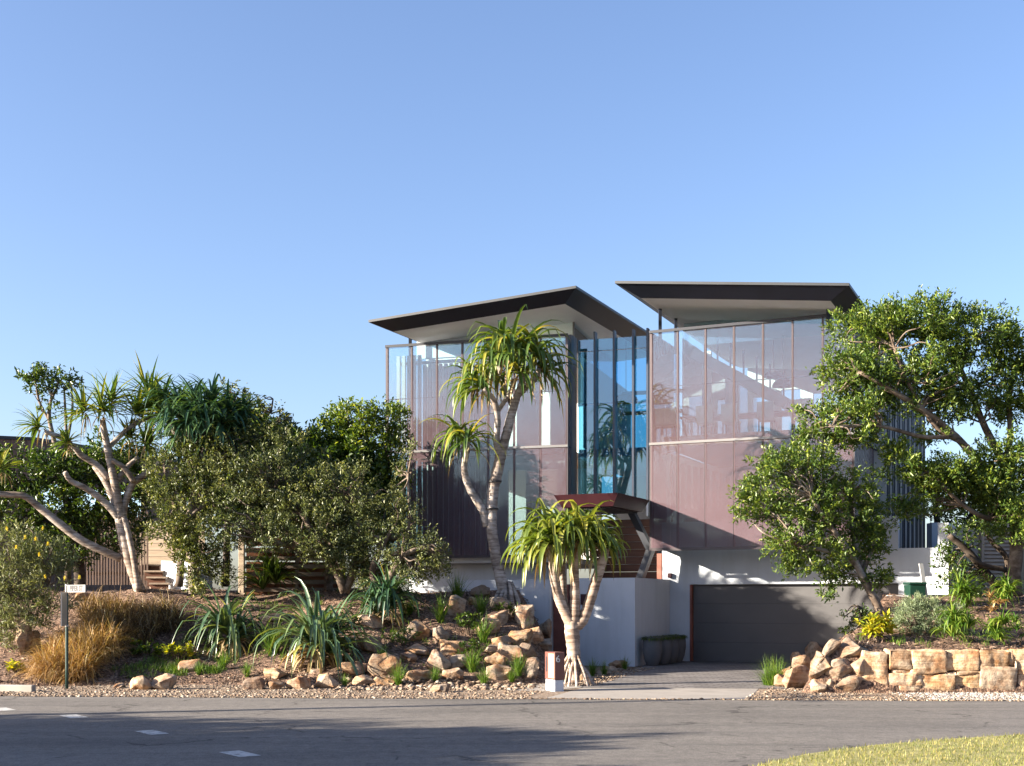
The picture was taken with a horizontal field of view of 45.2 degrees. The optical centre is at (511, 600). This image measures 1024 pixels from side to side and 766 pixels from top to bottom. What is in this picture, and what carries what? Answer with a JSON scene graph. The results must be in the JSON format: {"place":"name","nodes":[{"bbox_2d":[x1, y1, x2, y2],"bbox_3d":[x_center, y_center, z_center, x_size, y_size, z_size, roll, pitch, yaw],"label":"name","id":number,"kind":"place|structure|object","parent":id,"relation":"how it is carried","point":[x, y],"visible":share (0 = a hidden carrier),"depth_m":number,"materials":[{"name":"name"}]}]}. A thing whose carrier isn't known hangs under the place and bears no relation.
{"place":"outdoors","nodes":[
{"label":"outdoors","id":0,"kind":"place"},
{"bbox_2d":[0,588,579,685],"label":"garden bank","id":1,"kind":"structure","parent":0,"point":[425,620],"depth_m":29.03,"materials":[{"name":"brown soil"}]},
{"bbox_2d":[15,618,32,654],"bbox_3d":[-11.215,0.881,28.269,0.425,0.978,0.434,0,0,-27],"label":"boulder","id":2,"kind":"object","parent":1,"relation":"on","point":[22,638],"visible":0.67,"depth_m":28.16,"materials":[{"name":"stone"}]},
{"bbox_2d":[0,515,89,652],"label":"banksia bush","id":3,"kind":"object","parent":1,"relation":"on","point":[27,554],"visible":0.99,"depth_m":28.25,"materials":[{"name":"green plant"}]},
{"bbox_2d":[13,361,85,584],"bbox_3d":[-12.955,-3.497,34.499,2.062,6.536,1.221,0,0,0],"label":"slender tree","id":4,"kind":"object","parent":1,"relation":"on","point":[38,371],"visible":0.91,"depth_m":34.42,"materials":[{"name":"green plant"}]},
{"bbox_2d":[4,599,146,684],"bbox_3d":[-9.766,1.073,27.825,3.064,2.313,4.088,0,0,0],"label":"dry grass clump","id":5,"kind":"object","parent":1,"relation":"on","point":[89,647],"visible":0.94,"depth_m":27.20,"materials":[{"name":"beige plant"}]},
{"bbox_2d":[0,425,160,591],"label":"broadleaf shrub","id":6,"kind":"object","parent":1,"relation":"on","point":[72,514],"visible":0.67,"depth_m":33.23,"materials":[{"name":"green plant"}]},
{"bbox_2d":[0,351,183,591],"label":"pandanus tree","id":7,"kind":"object","parent":1,"relation":"on","point":[117,508],"visible":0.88,"depth_m":31.94,"materials":[{"name":"green plant"}]},
{"bbox_2d":[0,436,190,591],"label":"house","id":8,"kind":"structure","parent":1,"relation":"on","point":[13,440],"depth_m":47.53,"materials":[{"name":"brown wood"}]},
{"bbox_2d":[82,511,151,584],"bbox_3d":[-11.766,-1.560,36.550,2.100,2.200,0.100,0,0,0],"label":"batten fence","id":9,"kind":"object","parent":1,"relation":"on","point":[104,573],"visible":0.34,"depth_m":36.50,"materials":[{"name":"wood"}]},
{"bbox_2d":[58,585,200,648],"bbox_3d":[-9.324,0.439,29.803,3.680,1.792,3.664,0,0,0],"label":"dead grass clump","id":10,"kind":"object","parent":1,"relation":"on","point":[150,619],"visible":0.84,"depth_m":29.60,"materials":[{"name":"brown plant"}]},
{"bbox_2d":[128,638,163,656],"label":"leafy plant","id":11,"kind":"object","parent":1,"relation":"on","point":[156,647],"visible":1,"depth_m":28.23,"materials":[{"name":"green plant"}]},
{"bbox_2d":[140,564,174,589],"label":"garden steps","id":12,"kind":"structure","parent":1,"relation":"on","point":[154,578],"depth_m":36.28,"materials":[{"name":"wood"}]},
{"bbox_2d":[107,654,226,678],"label":"green grass","id":13,"kind":"structure","parent":1,"relation":"on","point":[174,668],"depth_m":27.52,"materials":[{"name":"plant"}]},
{"bbox_2d":[140,525,204,564],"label":"board wall","id":14,"kind":"structure","parent":1,"relation":"on","point":[157,554],"depth_m":38.00,"materials":[{"name":"wood"}]},
{"bbox_2d":[161,641,197,660],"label":"leafy plant","id":15,"kind":"object","parent":1,"relation":"on","point":[170,647],"visible":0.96,"depth_m":28.10,"materials":[{"name":"yellow plant"}]},
{"bbox_2d":[161,561,211,588],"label":"plinth","id":16,"kind":"structure","parent":1,"relation":"on","point":[168,568],"depth_m":36.12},
{"bbox_2d":[178,659,204,671],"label":"boulder","id":17,"kind":"object","parent":1,"relation":"on","point":[189,665],"visible":0.75,"depth_m":27.49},
{"bbox_2d":[128,373,264,593],"bbox_3d":[-8.216,-3.140,31.819,3.882,5.934,2.706,0,0,0],"label":"pandanus tree","id":18,"kind":"object","parent":1,"relation":"on","point":[192,405],"visible":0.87,"depth_m":31.51,"materials":[{"name":"green plant"}]},
{"bbox_2d":[136,417,294,601],"bbox_3d":[-7.616,-2.369,31.472,3.907,4.804,2.430,0,0,-23],"label":"coastal shrub","id":19,"kind":"object","parent":1,"relation":"on","point":[181,541],"visible":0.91,"depth_m":31.04,"materials":[{"name":"green plant"}]},
{"bbox_2d":[169,578,278,664],"bbox_3d":[-6.658,0.596,28.881,2.492,2.303,2.573,0,0,25],"label":"strap plant","id":20,"kind":"object","parent":1,"relation":"on","point":[230,626],"visible":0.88,"depth_m":28.62,"materials":[{"name":"green plant"}]},
{"bbox_2d":[217,377,294,586],"bbox_3d":[-7.613,-3.499,35.916,2.447,6.207,1.480,0,0,0],"label":"twiggy tree","id":21,"kind":"object","parent":1,"relation":"on","point":[271,412],"visible":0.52,"depth_m":35.91,"materials":[{"name":"green plant"}]},
{"bbox_2d":[249,615,286,657],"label":"grass tuft","id":22,"kind":"object","parent":1,"relation":"on","point":[268,642],"visible":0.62,"depth_m":28.25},
{"bbox_2d":[227,547,314,593],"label":"strap plant","id":23,"kind":"object","parent":1,"relation":"on","point":[269,566],"visible":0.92,"depth_m":32.87,"materials":[{"name":"green plant"}]},
{"bbox_2d":[163,391,399,561],"bbox_3d":[-6.835,-3.228,36.583,7.112,6.068,4.009,0,0,0],"label":"coastal tree","id":24,"kind":"object","parent":1,"relation":"on","point":[314,441],"visible":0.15,"depth_m":35.91,"materials":[{"name":"green plant"}]},
{"bbox_2d":[238,533,345,595],"bbox_3d":[-5.984,-0.820,33.506,2.881,2.120,0.265,0,0,-11],"label":"slat fence","id":25,"kind":"object","parent":1,"relation":"on","point":[308,582],"visible":0.23,"depth_m":33.43,"materials":[{"name":"wood"}]},
{"bbox_2d":[186,421,416,593],"bbox_3d":[-5.249,-2.370,31.183,5.850,4.417,2.866,0,0,0],"label":"coastal shrub","id":26,"kind":"object","parent":1,"relation":"on","point":[261,484],"visible":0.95,"depth_m":30.77,"materials":[{"name":"green plant"}]},
{"bbox_2d":[232,442,380,590],"bbox_3d":[-5.561,-2.241,33.294,3.986,4.130,2.611,0,0,12],"label":"coastal shrub","id":27,"kind":"object","parent":1,"relation":"on","point":[328,584],"visible":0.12,"depth_m":33.27,"materials":[{"name":"green plant"}]},
{"bbox_2d":[247,576,387,678],"bbox_3d":[-4.330,0.778,27.615,3.197,2.671,3.042,0,0,-35],"label":"strap plant","id":28,"kind":"object","parent":1,"relation":"on","point":[320,637],"visible":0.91,"depth_m":27.41,"materials":[{"name":"green plant"}]},
{"bbox_2d":[283,393,416,586],"bbox_3d":[-5.008,-3.280,36.751,4.017,5.755,2.903,0,0,-27],"label":"coastal tree","id":29,"kind":"object","parent":1,"relation":"on","point":[360,427],"visible":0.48,"depth_m":36.43,"materials":[{"name":"green plant"}]},
{"bbox_2d":[339,661,367,674],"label":"boulder","id":30,"kind":"object","parent":1,"relation":"on","point":[347,667],"visible":0.83,"depth_m":26.86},
{"bbox_2d":[358,637,381,652],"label":"boulder","id":31,"kind":"object","parent":1,"relation":"on","point":[370,648],"visible":0.6,"depth_m":28.13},
{"bbox_2d":[357,614,383,628],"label":"boulder","id":32,"kind":"object","parent":1,"relation":"on","point":[372,622],"visible":0.84,"depth_m":29.44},
{"bbox_2d":[367,653,401,676],"bbox_3d":[-2.793,1.438,27.033,0.753,0.591,0.527,0,0,1],"label":"boulder","id":33,"kind":"object","parent":1,"relation":"on","point":[378,664],"visible":0.74,"depth_m":26.84,"materials":[{"name":"stone"}]},
{"bbox_2d":[339,559,432,628],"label":"strap plant","id":34,"kind":"object","parent":1,"relation":"on","point":[383,599],"visible":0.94,"depth_m":29.78,"materials":[{"name":"green plant"}]},
{"bbox_2d":[380,626,420,645],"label":"leafy plant","id":35,"kind":"object","parent":1,"relation":"on","point":[397,635],"visible":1,"depth_m":28.66,"materials":[{"name":"green plant"}]},
{"bbox_2d":[354,437,453,590],"bbox_3d":[-2.750,-2.125,30.549,2.559,4.025,1.959,0,0,36],"label":"coastal shrub","id":36,"kind":"object","parent":1,"relation":"on","point":[403,559],"visible":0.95,"depth_m":30.46,"materials":[{"name":"green plant"}]},
{"bbox_2d":[404,619,430,640],"bbox_3d":[-2.256,0.767,29.180,0.671,0.636,0.497,12,-3,-11],"label":"boulder","id":37,"kind":"object","parent":1,"relation":"on","point":[422,628],"visible":0.73,"depth_m":29.01,"materials":[{"name":"stone"}]},
{"bbox_2d":[406,669,431,681],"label":"boulder","id":38,"kind":"object","parent":1,"relation":"on","point":[415,675],"visible":0.87,"depth_m":26.46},
{"bbox_2d":[425,649,450,671],"bbox_3d":[-1.622,1.398,27.321,0.536,0.557,0.353,21,2,16],"label":"boulder","id":39,"kind":"object","parent":1,"relation":"on","point":[438,658],"visible":0.84,"depth_m":27.21,"materials":[{"name":"stone"}]},
{"bbox_2d":[428,590,455,622],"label":"grass tuft","id":40,"kind":"object","parent":1,"relation":"on","point":[439,616],"visible":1,"depth_m":29.89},
{"bbox_2d":[442,668,463,679],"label":"boulder","id":41,"kind":"object","parent":1,"relation":"on","point":[454,673],"visible":0.93,"depth_m":26.68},
{"bbox_2d":[439,639,470,654],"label":"boulder","id":42,"kind":"object","parent":1,"relation":"on","point":[448,647],"visible":0.81,"depth_m":28.19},
{"bbox_2d":[444,594,466,615],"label":"boulder","id":43,"kind":"object","parent":1,"relation":"on","point":[458,606],"visible":0.81,"depth_m":30.51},
{"bbox_2d":[450,654,467,668],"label":"boulder","id":44,"kind":"object","parent":1,"relation":"on","point":[456,660],"visible":0.8,"depth_m":27.38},
{"bbox_2d":[441,570,477,596],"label":"grass tuft","id":45,"kind":"object","parent":1,"relation":"on","point":[457,590],"visible":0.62,"depth_m":31.67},
{"bbox_2d":[454,611,481,635],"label":"leafy plant","id":46,"kind":"object","parent":1,"relation":"on","point":[470,623],"visible":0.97,"depth_m":29.34,"materials":[{"name":"green plant"}]},
{"bbox_2d":[455,638,482,657],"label":"leafy plant","id":47,"kind":"object","parent":1,"relation":"on","point":[474,645],"visible":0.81,"depth_m":27.93,"materials":[{"name":"green plant"}]},
{"bbox_2d":[467,614,496,642],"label":"grass tuft","id":48,"kind":"object","parent":1,"relation":"on","point":[482,636],"visible":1,"depth_m":29.05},
{"bbox_2d":[420,304,584,604],"bbox_3d":[-0.257,-3.517,31.561,4.218,7.615,3.234,0,0,0],"label":"pandanus tree","id":49,"kind":"object","parent":1,"relation":"on","point":[508,350],"visible":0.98,"depth_m":31.40,"materials":[{"name":"green plant"}]},
{"bbox_2d":[490,597,516,610],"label":"boulder","id":50,"kind":"object","parent":1,"relation":"on","point":[494,601],"visible":0.68,"depth_m":30.73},
{"bbox_2d":[496,642,525,661],"bbox_3d":[-0.007,1.256,28.313,0.680,0.519,0.562,12,6,15],"label":"boulder","id":51,"kind":"object","parent":1,"relation":"on","point":[505,651],"visible":0.69,"depth_m":28.10,"materials":[{"name":"stone"}]},
{"bbox_2d":[0,586,1023,685],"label":"bark chips","id":52,"kind":"object","parent":1,"relation":"on","point":[863,642],"visible":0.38,"depth_m":28.24,"materials":[{"name":"wood"}]},
{"bbox_2d":[508,629,532,645],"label":"boulder","id":53,"kind":"object","parent":1,"relation":"on","point":[518,638],"visible":0.91,"depth_m":29.06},
{"bbox_2d":[515,603,533,629],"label":"boulder","id":54,"kind":"object","parent":1,"relation":"on","point":[525,612],"visible":0.77,"depth_m":30.19,"materials":[{"name":"stone"}]},
{"bbox_2d":[524,657,538,677],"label":"boulder","id":55,"kind":"object","parent":1,"relation":"on","point":[532,667],"visible":0.95,"depth_m":27.35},
{"bbox_2d":[174,588,1003,672],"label":"sparse weeds","id":56,"kind":"object","parent":1,"relation":"on","point":[897,640],"visible":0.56,"depth_m":28.57,"materials":[{"name":"green plant"}]},
{"bbox_2d":[0,669,1023,700],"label":"gravel verge","id":57,"kind":"structure","parent":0,"point":[545,694],"depth_m":24.16,"materials":[{"name":"gravel"}]},
{"bbox_2d":[0,684,35,691],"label":"kerb stone","id":58,"kind":"object","parent":57,"relation":"on","point":[17,688],"visible":0.78,"depth_m":24.61,"materials":[{"name":"concrete"}]},
{"bbox_2d":[61,584,85,688],"bbox_3d":[-8.979,0.752,25.243,0.490,2.176,0.658,0,0,-15],"label":"street sign","id":59,"kind":"object","parent":57,"relation":"on","point":[64,601],"visible":1,"depth_m":25.37,"materials":[{"name":"metal"}]},
{"bbox_2d":[129,675,154,689],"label":"boulder","id":60,"kind":"object","parent":57,"relation":"on","point":[141,682],"visible":0.88,"depth_m":25.16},
{"bbox_2d":[151,673,176,689],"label":"boulder","id":61,"kind":"object","parent":57,"relation":"on","point":[165,681],"visible":0.8,"depth_m":25.24,"materials":[{"name":"stone"}]},
{"bbox_2d":[242,677,265,689],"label":"boulder","id":62,"kind":"object","parent":57,"relation":"on","point":[255,683],"visible":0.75,"depth_m":25.22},
{"bbox_2d":[286,676,310,688],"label":"boulder","id":63,"kind":"object","parent":57,"relation":"on","point":[299,682],"visible":0.85,"depth_m":25.35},
{"bbox_2d":[313,673,339,687],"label":"boulder","id":64,"kind":"object","parent":57,"relation":"on","point":[326,680],"visible":0.73,"depth_m":25.57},
{"bbox_2d":[333,675,537,689],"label":"river stones","id":65,"kind":"object","parent":57,"relation":"on","point":[470,686],"visible":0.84,"depth_m":25.82,"materials":[{"name":"gravel"}]},
{"bbox_2d":[486,664,511,680],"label":"boulder","id":66,"kind":"object","parent":57,"relation":"on","point":[500,672],"visible":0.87,"depth_m":26.94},
{"bbox_2d":[545,651,563,691],"bbox_3d":[0.863,1.440,24.876,0.231,0.800,0.467,0,0,-24],"label":"letterbox","id":67,"kind":"object","parent":57,"relation":"on","point":[554,669],"visible":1,"depth_m":24.70,"materials":[{"name":"brown paint"}]},
{"bbox_2d":[501,498,630,686],"bbox_3d":[1.147,-0.195,26.446,2.825,4.163,2.923,0,0,0],"label":"pandanus tree","id":68,"kind":"object","parent":57,"relation":"on","point":[552,536],"visible":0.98,"depth_m":26.27,"materials":[{"name":"green plant"}]},
{"bbox_2d":[751,653,801,685],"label":"reed clump","id":69,"kind":"object","parent":57,"relation":"on","point":[770,675],"visible":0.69,"depth_m":26.38,"materials":[{"name":"green plant"}]},
{"bbox_2d":[782,665,809,687],"bbox_3d":[5.985,1.622,25.737,0.722,0.547,0.344,0,0,-12],"label":"boulder","id":70,"kind":"object","parent":57,"relation":"on","point":[796,676],"visible":0.75,"depth_m":25.59,"materials":[{"name":"stone"}]},
{"bbox_2d":[834,675,859,691],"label":"boulder","id":71,"kind":"object","parent":57,"relation":"on","point":[848,683],"visible":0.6,"depth_m":24.28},
{"bbox_2d":[0,696,1023,765],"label":"road","id":72,"kind":"structure","parent":0,"point":[41,731],"depth_m":17.48,"materials":[{"name":"asphalt"}]},
{"bbox_2d":[0,0,1023,590],"label":"sky","id":73,"kind":"structure","parent":0,"point":[234,190],"materials":[{"name":"blue"}]},
{"bbox_2d":[548,687,758,698],"bbox_3d":[2.885,1.826,24.258,4.292,0.001,3.050,0,0,5],"label":"concrete apron","id":74,"kind":"object","parent":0,"point":[658,693],"visible":1,"depth_m":24.11,"materials":[{"name":"concrete"}]},
{"bbox_2d":[583,661,791,688],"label":"driveway","id":75,"kind":"structure","parent":0,"point":[700,674],"depth_m":29.43,"materials":[{"name":"concrete"}]},
{"bbox_2d":[571,667,654,685],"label":"driveway edge pebbles","id":76,"kind":"object","parent":75,"relation":"on","point":[616,675],"visible":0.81,"depth_m":29.70,"materials":[{"name":"gravel"}]},
{"bbox_2d":[641,636,663,665],"bbox_3d":[3.912,1.401,34.306,0.710,0.838,0.728,0,0,0],"label":"planter","id":77,"kind":"object","parent":75,"relation":"on","point":[652,649],"visible":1,"depth_m":34.09,"materials":[{"name":"concrete"}]},
{"bbox_2d":[655,635,673,664],"bbox_3d":[4.257,1.401,34.950,0.712,0.838,0.710,0,0,0],"label":"planter","id":78,"kind":"object","parent":75,"relation":"on","point":[666,649],"visible":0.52,"depth_m":34.73,"materials":[{"name":"concrete"}]},
{"bbox_2d":[660,634,681,662],"bbox_3d":[4.569,1.401,35.590,0.726,0.838,0.710,0,0,0],"label":"planter","id":79,"kind":"object","parent":75,"relation":"on","point":[675,650],"visible":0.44,"depth_m":35.40,"materials":[{"name":"concrete"}]},
{"bbox_2d":[579,665,906,700],"bbox_3d":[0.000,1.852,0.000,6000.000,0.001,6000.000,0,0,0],"label":"ground","id":80,"kind":"structure","parent":0,"point":[599,671],"depth_m":32.02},
{"bbox_2d":[461,578,669,666],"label":"garden wall","id":81,"kind":"structure","parent":80,"relation":"on","point":[627,614],"depth_m":34.64,"materials":[{"name":"paint"}]},
{"bbox_2d":[368,281,968,662],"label":"modern house","id":82,"kind":"structure","parent":80,"relation":"on","point":[668,507],"depth_m":37.11,"materials":[{"name":"metal"}]},
{"bbox_2d":[660,408,676,440],"bbox_3d":[4.724,-5.235,36.686,0.480,0.950,0.490,0,0,24],"label":"dining chair","id":83,"kind":"object","parent":82,"relation":"on","point":[665,417],"visible":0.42,"depth_m":36.49,"materials":[{"name":"fabric"}]},
{"bbox_2d":[697,405,715,434],"bbox_3d":[5.726,-5.235,36.231,0.480,0.950,0.490,0,0,24],"label":"dining chair","id":84,"kind":"object","parent":82,"relation":"on","point":[699,408],"visible":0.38,"depth_m":36.04,"materials":[{"name":"fabric"}]},
{"bbox_2d":[721,403,740,432],"bbox_3d":[6.409,-5.235,35.922,0.480,0.950,0.490,0,0,24],"label":"dining chair","id":85,"kind":"object","parent":82,"relation":"on","point":[727,413],"visible":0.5,"depth_m":35.73,"materials":[{"name":"fabric"}]},
{"bbox_2d":[680,410,804,435],"bbox_3d":[6.928,-5.147,36.702,3.700,0.765,0.900,0,0,24],"label":"dining table","id":86,"kind":"object","parent":82,"relation":"on","point":[782,412],"visible":0.27,"depth_m":36.81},
{"bbox_2d":[757,401,776,430],"bbox_3d":[7.365,-5.235,35.488,0.480,0.950,0.490,0,0,24],"label":"dining chair","id":87,"kind":"object","parent":82,"relation":"on","point":[770,411],"visible":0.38,"depth_m":35.27,"materials":[{"name":"fabric"}]},
{"bbox_2d":[693,583,897,662],"bbox_3d":[8.163,0.671,35.740,5.935,2.297,0.050,0,0,24],"label":"garage door","id":88,"kind":"structure","parent":82,"relation":"in","point":[756,616],"depth_m":36.03,"materials":[{"name":"metal"}]},
{"bbox_2d":[860,648,1023,690],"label":"stone wall","id":89,"kind":"structure","parent":80,"relation":"on","point":[972,668],"depth_m":24.31,"materials":[{"name":"stone"}]},
{"bbox_2d":[748,732,1023,765],"bbox_3d":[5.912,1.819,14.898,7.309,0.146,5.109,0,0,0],"label":"lawn grass","id":90,"kind":"structure","parent":0,"point":[931,748],"depth_m":14.39,"materials":[{"name":"plant"}]},
{"bbox_2d":[802,594,1023,692],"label":"planted terrace","id":91,"kind":"structure","parent":0,"point":[872,686],"depth_m":25.49,"materials":[{"name":"green soil"}]},
{"bbox_2d":[725,435,900,613],"bbox_3d":[7.202,-1.796,29.205,4.398,4.278,2.419,0,0,0],"label":"coastal tree","id":92,"kind":"object","parent":91,"relation":"on","point":[850,555],"visible":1,"depth_m":28.96,"materials":[{"name":"green plant"}]},
{"bbox_2d":[809,651,831,678],"bbox_3d":[6.177,1.352,24.536,0.497,0.592,0.460,29,9,9],"label":"boulder","id":93,"kind":"object","parent":91,"relation":"on","point":[820,664],"visible":0.8,"depth_m":24.38,"materials":[{"name":"stone"}]},
{"bbox_2d":[822,639,840,655],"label":"boulder","id":94,"kind":"object","parent":91,"relation":"on","point":[831,646],"visible":0.88,"depth_m":24.47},
{"bbox_2d":[825,658,852,678],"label":"boulder","id":95,"kind":"object","parent":91,"relation":"on","point":[840,668],"visible":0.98,"depth_m":24.33,"materials":[{"name":"stone"}]},
{"bbox_2d":[837,636,867,657],"bbox_3d":[6.695,1.057,24.638,0.709,0.412,0.636,-30,14,-14],"label":"boulder","id":96,"kind":"object","parent":91,"relation":"on","point":[853,648],"visible":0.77,"depth_m":24.49,"materials":[{"name":"stone"}]},
{"bbox_2d":[836,603,875,634],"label":"dark shrub","id":97,"kind":"object","parent":91,"relation":"on","point":[859,612],"visible":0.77,"depth_m":27.32,"materials":[{"name":"green plant"}]},
{"bbox_2d":[851,608,899,641],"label":"leafy plant","id":98,"kind":"object","parent":91,"relation":"on","point":[875,627],"visible":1,"depth_m":25.59,"materials":[{"name":"yellow plant"}]},
{"bbox_2d":[787,284,1023,596],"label":"coastal tree","id":99,"kind":"object","parent":91,"relation":"on","point":[961,482],"visible":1,"depth_m":29.94,"materials":[{"name":"green plant"}]},
{"bbox_2d":[903,582,926,597],"bbox_3d":[10.882,-0.075,33.215,0.470,0.830,0.610,0,0,0],"label":"wheelie bin","id":100,"kind":"object","parent":91,"relation":"on","point":[910,588],"visible":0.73,"depth_m":32.95,"materials":[{"name":"green plastic"}]},
{"bbox_2d":[890,590,974,635],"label":"silver bush","id":101,"kind":"object","parent":91,"relation":"on","point":[919,617],"visible":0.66,"depth_m":26.17,"materials":[{"name":"green plant"}]},
{"bbox_2d":[927,523,977,594],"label":"wall","id":102,"kind":"structure","parent":91,"relation":"on","point":[932,535],"depth_m":40.10,"materials":[{"name":"beige paint"}]},
{"bbox_2d":[929,599,985,641],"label":"strap plant","id":103,"kind":"object","parent":91,"relation":"on","point":[957,621],"visible":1,"depth_m":25.22,"materials":[{"name":"green plant"}]},
{"bbox_2d":[940,494,988,525],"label":"distant tree","id":104,"kind":"object","parent":91,"relation":"on","point":[968,516],"visible":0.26,"depth_m":43.80,"materials":[{"name":"green plant"}]},
{"bbox_2d":[937,567,992,610],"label":"strap plant","id":105,"kind":"object","parent":91,"relation":"on","point":[965,595],"visible":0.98,"depth_m":28.30,"materials":[{"name":"green plant"}]},
{"bbox_2d":[928,513,1008,597],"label":"dark shrub","id":106,"kind":"object","parent":91,"relation":"on","point":[981,567],"visible":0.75,"depth_m":31.82,"materials":[{"name":"green plant"}]},
{"bbox_2d":[978,521,1009,596],"bbox_3d":[14.605,-1.060,37.045,1.043,2.800,0.210,0,0,0],"label":"louvre fence","id":107,"kind":"object","parent":91,"relation":"on","point":[989,553],"visible":0.24,"depth_m":37.03,"materials":[{"name":"metal"}]},
{"bbox_2d":[975,606,1019,644],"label":"strap plant","id":108,"kind":"object","parent":91,"relation":"on","point":[997,629],"visible":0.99,"depth_m":24.84,"materials":[{"name":"green plant"}]},
{"bbox_2d":[987,566,1023,608],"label":"strap plant","id":109,"kind":"object","parent":91,"relation":"on","point":[1007,590],"visible":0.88,"depth_m":29.41,"materials":[{"name":"green plant"}]},
{"bbox_2d":[890,691,1023,700],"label":"white verge gravel","id":110,"kind":"structure","parent":0,"point":[954,695],"depth_m":23.50,"materials":[{"name":"gravel"}]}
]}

